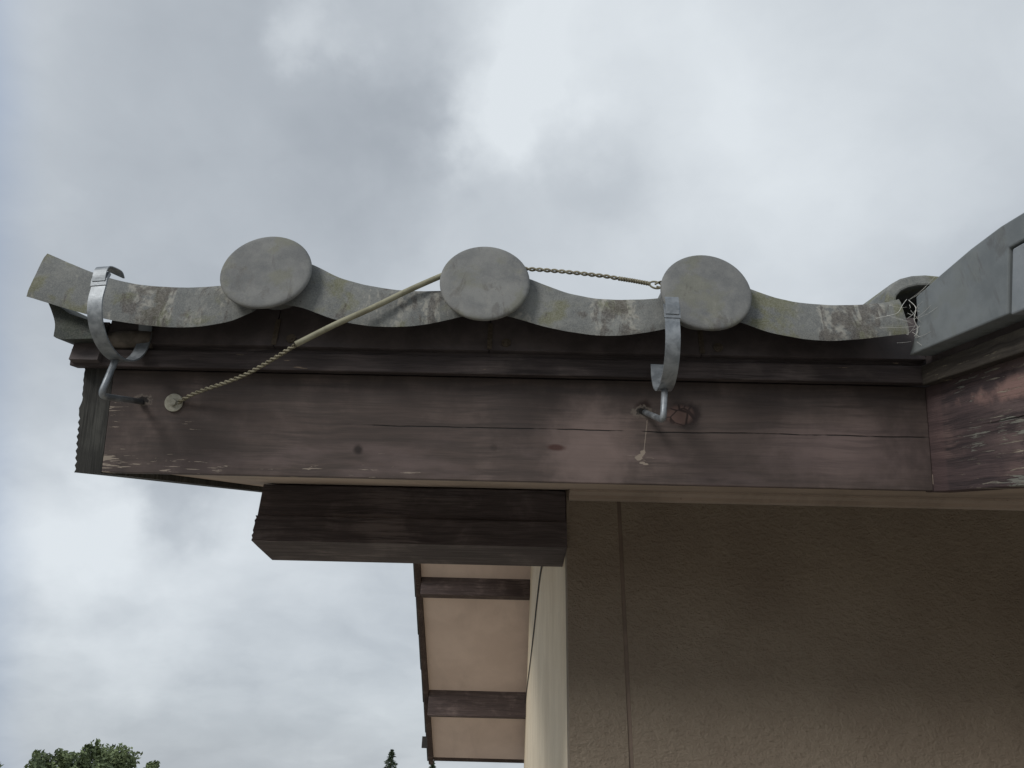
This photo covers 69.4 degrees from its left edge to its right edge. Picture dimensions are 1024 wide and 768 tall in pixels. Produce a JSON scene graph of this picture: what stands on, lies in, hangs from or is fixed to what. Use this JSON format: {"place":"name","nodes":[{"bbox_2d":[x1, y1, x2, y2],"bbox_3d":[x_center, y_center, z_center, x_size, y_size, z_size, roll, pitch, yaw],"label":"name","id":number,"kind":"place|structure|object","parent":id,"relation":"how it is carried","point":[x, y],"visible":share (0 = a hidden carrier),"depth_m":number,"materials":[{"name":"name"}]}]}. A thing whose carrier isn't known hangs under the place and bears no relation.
{"place":"outdoors","nodes":[
{"label":"outdoors","id":0,"kind":"place"},
{"bbox_2d":[0,0,1023,767],"label":"sky","id":1,"kind":"structure","parent":0,"point":[828,152],"materials":[{"name":"grey"}]},
{"label":"ground","id":2,"kind":"structure","parent":0,"visible":0},
{"bbox_2d":[23,748,78,767],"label":"broadleaf tree","id":3,"kind":"object","parent":2,"relation":"on","point":[61,759],"visible":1,"depth_m":22.32,"materials":[{"name":"green plant"}]},
{"bbox_2d":[49,738,142,767],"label":"broadleaf tree","id":4,"kind":"object","parent":2,"relation":"on","point":[91,756],"visible":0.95,"depth_m":23.18,"materials":[{"name":"green plant"}]},
{"bbox_2d":[143,760,160,767],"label":"broadleaf tree","id":5,"kind":"object","parent":2,"relation":"on","point":[153,764],"visible":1,"depth_m":26.62,"materials":[{"name":"green plant"}]},
{"bbox_2d":[384,749,397,767],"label":"conifer","id":6,"kind":"object","parent":2,"relation":"on","point":[392,763],"visible":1,"depth_m":40.06,"materials":[{"name":"green plant"}]},
{"bbox_2d":[26,213,1023,767],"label":"house","id":7,"kind":"structure","parent":2,"relation":"on","point":[786,535],"depth_m":0.94,"materials":[{"name":"brown paint"}]},
{"bbox_2d":[87,266,151,403],"bbox_3d":[-0.463,-0.041,0.890,0.024,0.138,0.165,-1,-29,4],"label":"gutter bracket","id":8,"kind":"object","parent":7,"relation":"attached to","point":[98,285],"visible":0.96,"depth_m":0.84,"materials":[{"name":"metal"}]},
{"bbox_2d":[164,267,660,411],"bbox_3d":[-0.124,-0.081,0.896,0.636,0.188,0.077,-3,-29,8],"label":"tie wire","id":9,"kind":"object","parent":7,"relation":"attached to","point":[173,402],"visible":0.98,"depth_m":0.90,"materials":[{"name":"metal"}]},
{"bbox_2d":[642,297,680,421],"bbox_3d":[0.176,-0.007,0.876,0.021,0.125,0.163,2,-29,-2],"label":"gutter bracket","id":10,"kind":"object","parent":7,"relation":"attached to","point":[663,377],"visible":1,"depth_m":0.83,"materials":[{"name":"metal"}]},
{"bbox_2d":[879,281,935,344],"bbox_3d":[0.463,-0.084,0.864,0.056,0.065,0.059,1,-29,1],"label":"cobweb","id":11,"kind":"object","parent":7,"relation":"attached to","point":[910,314],"visible":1,"depth_m":0.88,"materials":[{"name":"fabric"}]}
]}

